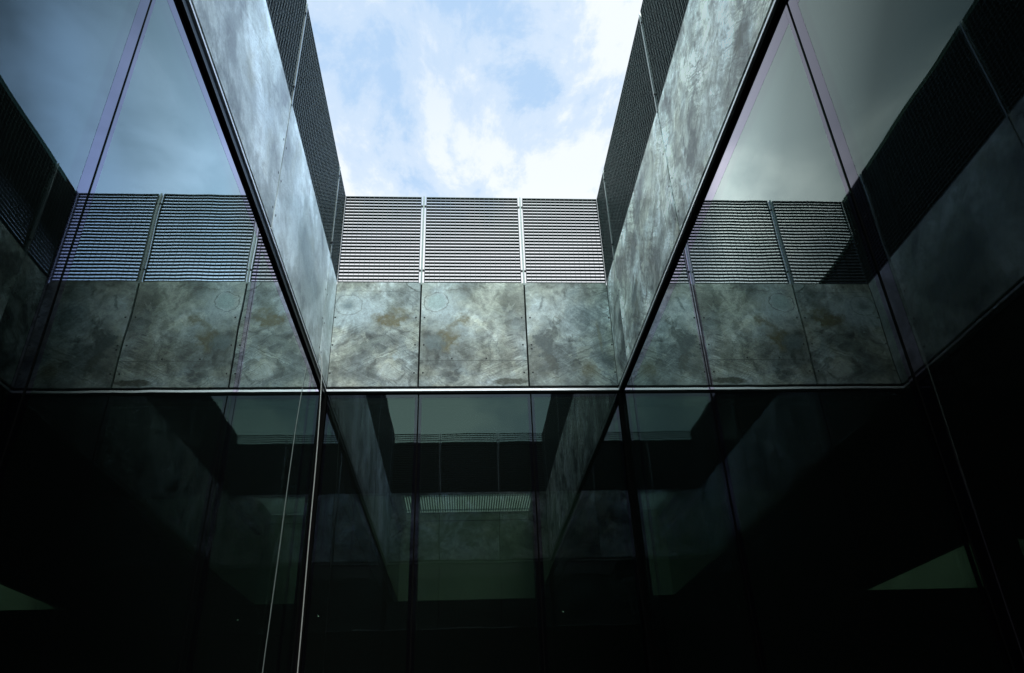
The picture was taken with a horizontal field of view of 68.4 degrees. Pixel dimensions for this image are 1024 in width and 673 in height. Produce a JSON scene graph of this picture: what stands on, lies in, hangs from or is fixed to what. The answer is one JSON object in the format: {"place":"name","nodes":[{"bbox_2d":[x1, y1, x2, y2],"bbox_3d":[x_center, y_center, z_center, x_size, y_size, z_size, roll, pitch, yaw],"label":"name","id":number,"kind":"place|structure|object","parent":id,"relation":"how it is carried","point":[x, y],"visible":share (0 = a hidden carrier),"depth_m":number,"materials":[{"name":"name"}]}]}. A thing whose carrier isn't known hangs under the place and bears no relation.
{"place":"outdoors","nodes":[
{"label":"outdoors","id":0,"kind":"place"},
{"bbox_2d":[307,0,642,284],"label":"sky","id":1,"kind":"structure","parent":0,"point":[517,99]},
{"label":"floor","id":2,"kind":"structure","parent":0,"visible":0},
{"bbox_2d":[0,0,151,467],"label":"mullion","id":3,"kind":"object","parent":2,"relation":"on","point":[3,455],"visible":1,"depth_m":2.82,"materials":[{"name":"black metal"}]},
{"bbox_2d":[0,0,262,672],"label":"glass pane","id":4,"kind":"object","parent":2,"relation":"on","point":[112,469],"visible":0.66,"depth_m":3.43,"materials":[{"name":"clear glass"}]},
{"bbox_2d":[190,242,261,669],"bbox_3d":[-1.833,1.446,4.289,0.148,5.040,0.060,0,-30,-4],"label":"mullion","id":5,"kind":"object","parent":2,"relation":"on","point":[226,453],"visible":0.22,"depth_m":4.71,"materials":[{"name":"black metal"}]},
{"bbox_2d":[294,394,326,672],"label":"corner post","id":6,"kind":"object","parent":2,"relation":"on","point":[319,459],"visible":0.31,"depth_m":7.24,"materials":[{"name":"black metal"}]},
{"bbox_2d":[178,0,326,395],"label":"window head","id":7,"kind":"object","parent":6,"relation":"attached to","point":[188,11],"depth_m":4.98,"materials":[{"name":"metal"}]},
{"bbox_2d":[0,0,149,460],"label":"glass pane","id":8,"kind":"object","parent":7,"relation":"attached to","point":[64,65],"visible":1,"depth_m":2.66,"materials":[{"name":"glass"}]},
{"bbox_2d":[190,234,311,672],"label":"glass pane","id":9,"kind":"object","parent":7,"relation":"attached to","point":[241,620],"visible":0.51,"depth_m":5.48,"materials":[{"name":"glass"}]},
{"bbox_2d":[278,368,322,672],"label":"glass pane","id":10,"kind":"object","parent":7,"relation":"attached to","point":[294,598],"visible":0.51,"depth_m":6.87,"materials":[{"name":"glass"}]},
{"bbox_2d":[409,400,418,672],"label":"mullion","id":11,"kind":"object","parent":2,"relation":"on","point":[413,541],"visible":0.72,"depth_m":7.28,"materials":[{"name":"black metal"}]},
{"bbox_2d":[530,400,545,672],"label":"mullion","id":12,"kind":"object","parent":2,"relation":"on","point":[538,539],"visible":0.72,"depth_m":7.36,"materials":[{"name":"black metal"}]},
{"bbox_2d":[618,392,655,672],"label":"corner post","id":13,"kind":"object","parent":2,"relation":"on","point":[647,630],"visible":0.31,"depth_m":7.39,"materials":[{"name":"black metal"}]},
{"bbox_2d":[618,0,782,390],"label":"beam","id":14,"kind":"structure","parent":13,"relation":"attached to","point":[759,47],"depth_m":5.18,"materials":[{"name":"metal"}]},
{"bbox_2d":[622,371,668,672],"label":"glass pane","id":15,"kind":"object","parent":14,"relation":"attached to","point":[654,612],"visible":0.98,"depth_m":7.14,"materials":[{"name":"glass"}]},
{"bbox_3d":[1.520,-1.912,5.352,0.269,1.382,7.544,0,-30,-4],"label":"parapet wall","id":16,"kind":"object","parent":14,"relation":"on","visible":0},
{"bbox_2d":[602,171,613,259],"bbox_3d":[1.142,-1.435,8.794,0.057,1.326,0.072,0,-30,-4],"label":"grating post","id":17,"kind":"object","parent":16,"relation":"on","point":[612,243],"visible":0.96,"depth_m":8.76,"materials":[{"name":"grey metal"}]},
{"bbox_2d":[597,173,612,282],"bbox_3d":[1.128,-1.312,9.035,0.038,1.286,0.481,0,-30,-4],"label":"metal grating","id":18,"kind":"object","parent":17,"relation":"attached to","point":[605,231],"visible":0.79,"depth_m":9.04,"materials":[{"name":"grey metal"}]},
{"bbox_2d":[603,18,655,255],"bbox_3d":[1.205,-1.998,7.862,0.038,1.286,2.120,0,-30,-4],"label":"metal grating","id":19,"kind":"object","parent":17,"relation":"attached to","point":[634,120],"visible":0.95,"depth_m":7.72,"materials":[{"name":"grey metal"}]},
{"bbox_2d":[607,260,627,384],"bbox_3d":[1.168,-0.176,8.360,0.030,1.347,0.501,0,-30,-4],"label":"concrete panel","id":20,"kind":"object","parent":16,"relation":"attached to","point":[617,329],"visible":0.91,"depth_m":8.34,"materials":[{"name":"grey concrete"}]},
{"bbox_2d":[614,112,680,362],"bbox_3d":[1.245,-0.856,7.197,0.030,1.347,2.162,0,-30,-4],"label":"concrete panel","id":21,"kind":"object","parent":16,"relation":"attached to","point":[649,235],"visible":0.94,"depth_m":6.98,"materials":[{"name":"grey concrete"}]},
{"bbox_2d":[639,13,657,112],"bbox_3d":[1.267,-2.534,6.915,0.057,1.326,0.072,0,-30,-4],"label":"grating post","id":22,"kind":"object","parent":16,"relation":"on","point":[649,67],"visible":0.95,"depth_m":6.89,"materials":[{"name":"grey metal"}]},
{"bbox_2d":[640,0,688,104],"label":"metal grating","id":23,"kind":"object","parent":16,"relation":"on","point":[662,21],"visible":0.98,"depth_m":6.49,"materials":[{"name":"grey metal"}]},
{"bbox_2d":[658,0,773,230],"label":"concrete panel","id":24,"kind":"object","parent":16,"relation":"attached to","point":[717,40],"visible":0.97,"depth_m":5.38,"materials":[{"name":"grey concrete"}]},
{"bbox_2d":[631,378,668,668],"bbox_3d":[1.387,2.594,6.477,0.148,5.040,0.060,0,-30,-4],"label":"mullion","id":25,"kind":"object","parent":2,"relation":"on","point":[650,527],"visible":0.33,"depth_m":6.96,"materials":[{"name":"black metal"}]},
{"bbox_2d":[631,244,761,672],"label":"glass pane","id":26,"kind":"object","parent":2,"relation":"on","point":[708,625],"visible":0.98,"depth_m":5.81,"materials":[{"name":"glass"}]},
{"bbox_2d":[685,254,762,672],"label":"mullion","id":27,"kind":"object","parent":2,"relation":"on","point":[725,472],"visible":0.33,"depth_m":4.96,"materials":[{"name":"black metal"}]},
{"bbox_2d":[684,0,1012,672],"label":"glass pane","id":28,"kind":"object","parent":2,"relation":"on","point":[857,555],"visible":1,"depth_m":3.71,"materials":[{"name":"clear glass"}]},
{"bbox_2d":[788,6,1015,672],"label":"mullion","id":29,"kind":"object","parent":2,"relation":"on","point":[968,536],"visible":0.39,"depth_m":2.89,"materials":[{"name":"black metal"}]},
{"bbox_2d":[787,0,1023,672],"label":"glass pane","id":30,"kind":"object","parent":2,"relation":"on","point":[922,102],"visible":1,"depth_m":2.66,"materials":[{"name":"glass"}]},
{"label":"ceiling","id":31,"kind":"structure","parent":0,"visible":0},
{"bbox_2d":[325,285,621,393],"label":"parapet wall","id":32,"kind":"structure","parent":31,"relation":"attached to","point":[420,333],"depth_m":8.46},
{"bbox_2d":[327,282,420,387],"bbox_3d":[-1.520,-0.040,8.413,0.956,1.347,0.030,0,-30,-4],"label":"concrete panel","id":33,"kind":"object","parent":32,"relation":"attached to","point":[375,338],"visible":1,"depth_m":8.38,"materials":[{"name":"grey concrete"}]},
{"bbox_2d":[419,196,425,284],"bbox_3d":[-1.078,-1.167,9.105,0.072,1.326,0.057,0,-30,-4],"label":"grating post","id":34,"kind":"object","parent":32,"relation":"on","point":[423,206],"visible":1,"depth_m":9.09,"materials":[{"name":"grey metal"}]},
{"bbox_2d":[337,196,421,282],"bbox_3d":[-1.575,-1.180,9.082,0.936,1.286,0.038,0,-30,-4],"label":"metal grating","id":35,"kind":"object","parent":34,"relation":"attached to","point":[389,209],"visible":1,"depth_m":9.08,"materials":[{"name":"grey metal"}]},
{"bbox_2d":[424,197,520,282],"bbox_3d":[-0.480,-1.180,9.154,1.140,1.286,0.038,0,-30,-4],"label":"metal grating","id":36,"kind":"object","parent":32,"relation":"on","point":[483,212],"visible":1,"depth_m":9.16,"materials":[{"name":"grey metal"}]},
{"bbox_2d":[326,386,618,401],"bbox_3d":[-0.408,0.635,8.163,3.143,0.140,0.172,0,-30,-4],"label":"window head","id":37,"kind":"object","parent":32,"relation":"attached to","point":[473,390],"depth_m":8.12,"materials":[{"name":"metal"}]},
{"bbox_2d":[301,394,417,672],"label":"glass pane","id":38,"kind":"object","parent":37,"relation":"attached to","point":[358,617],"visible":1,"depth_m":7.27,"materials":[{"name":"glass"}]},
{"bbox_2d":[411,393,543,672],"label":"glass pane","id":39,"kind":"object","parent":37,"relation":"attached to","point":[476,598],"visible":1,"depth_m":7.33,"materials":[{"name":"glass"}]},
{"bbox_2d":[531,393,648,672],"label":"glass pane","id":40,"kind":"object","parent":37,"relation":"attached to","point":[592,610],"visible":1,"depth_m":7.39,"materials":[{"name":"glass"}]},
{"bbox_2d":[419,283,527,386],"bbox_3d":[-0.435,-0.041,8.485,1.182,1.347,0.030,0,-30,-4],"label":"concrete panel","id":41,"kind":"object","parent":32,"relation":"attached to","point":[472,334],"visible":1,"depth_m":8.45,"materials":[{"name":"grey concrete"}]},
{"bbox_2d":[518,198,525,284],"bbox_3d":[0.119,-1.167,9.185,0.072,1.326,0.057,0,-30,-4],"label":"grating post","id":42,"kind":"object","parent":32,"relation":"on","point":[521,207],"visible":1,"depth_m":9.15,"materials":[{"name":"grey metal"}]},
{"bbox_2d":[522,198,605,282],"bbox_3d":[0.620,-1.181,9.228,0.945,1.286,0.038,0,-30,-4],"label":"metal grating","id":43,"kind":"object","parent":42,"relation":"attached to","point":[583,220],"visible":1,"depth_m":9.23,"materials":[{"name":"grey metal"}]},
{"bbox_2d":[525,283,617,386],"bbox_3d":[0.654,-0.041,8.557,0.965,1.347,0.030,0,-30,-4],"label":"concrete panel","id":44,"kind":"object","parent":32,"relation":"attached to","point":[569,337],"visible":1,"depth_m":8.52,"materials":[{"name":"grey concrete"}]},
{"bbox_3d":[-1.950,-1.910,5.121,0.269,1.382,7.544,0,-30,-4],"label":"parapet wall","id":45,"kind":"object","parent":31,"relation":"attached to","visible":0},
{"bbox_2d":[191,0,290,226],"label":"concrete panel","id":46,"kind":"object","parent":45,"relation":"attached to","point":[240,41],"visible":0.97,"depth_m":5.22,"materials":[{"name":"grey concrete"}]},
{"bbox_2d":[266,0,306,97],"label":"metal grating","id":47,"kind":"object","parent":45,"relation":"on","point":[287,18],"visible":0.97,"depth_m":6.29,"materials":[{"name":"grey metal"}]},
{"bbox_2d":[291,3,307,105],"bbox_3d":[-1.906,-2.533,6.704,0.057,1.326,0.072,0,-30,-4],"label":"grating post","id":48,"kind":"object","parent":45,"relation":"on","point":[296,72],"visible":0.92,"depth_m":6.68,"materials":[{"name":"grey metal"}]},
{"bbox_2d":[270,106,329,362],"bbox_3d":[-1.921,-0.855,6.987,0.030,1.347,2.162,0,-30,-4],"label":"concrete panel","id":49,"kind":"object","parent":45,"relation":"attached to","point":[297,231],"visible":0.93,"depth_m":6.78,"materials":[{"name":"grey concrete"}]},
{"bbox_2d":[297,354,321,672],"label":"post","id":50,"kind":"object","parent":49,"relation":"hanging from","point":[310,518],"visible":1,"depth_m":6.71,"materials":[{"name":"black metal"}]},
{"bbox_2d":[318,258,336,385],"bbox_3d":[-1.998,-0.175,8.150,0.030,1.347,0.501,0,-30,-4],"label":"concrete panel","id":51,"kind":"object","parent":45,"relation":"attached to","point":[325,345],"visible":0.88,"depth_m":8.13,"materials":[{"name":"grey concrete"}]},
{"bbox_2d":[330,167,340,257],"bbox_3d":[-2.031,-1.434,8.583,0.057,1.326,0.072,0,-30,-4],"label":"grating post","id":52,"kind":"object","parent":45,"relation":"on","point":[335,212],"visible":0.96,"depth_m":8.56,"materials":[{"name":"grey metal"}]},
{"bbox_2d":[292,10,339,251],"bbox_3d":[-1.971,-1.997,7.651,0.038,1.286,2.120,0,-30,-4],"label":"metal grating","id":53,"kind":"object","parent":52,"relation":"attached to","point":[311,112],"visible":0.84,"depth_m":7.50,"materials":[{"name":"grey metal"}]},
{"bbox_2d":[331,170,345,279],"bbox_3d":[-2.048,-1.311,8.824,0.038,1.286,0.481,0,-30,-4],"label":"metal grating","id":54,"kind":"object","parent":52,"relation":"attached to","point":[337,234],"visible":0.8,"depth_m":8.82,"materials":[{"name":"grey metal"}]}
]}

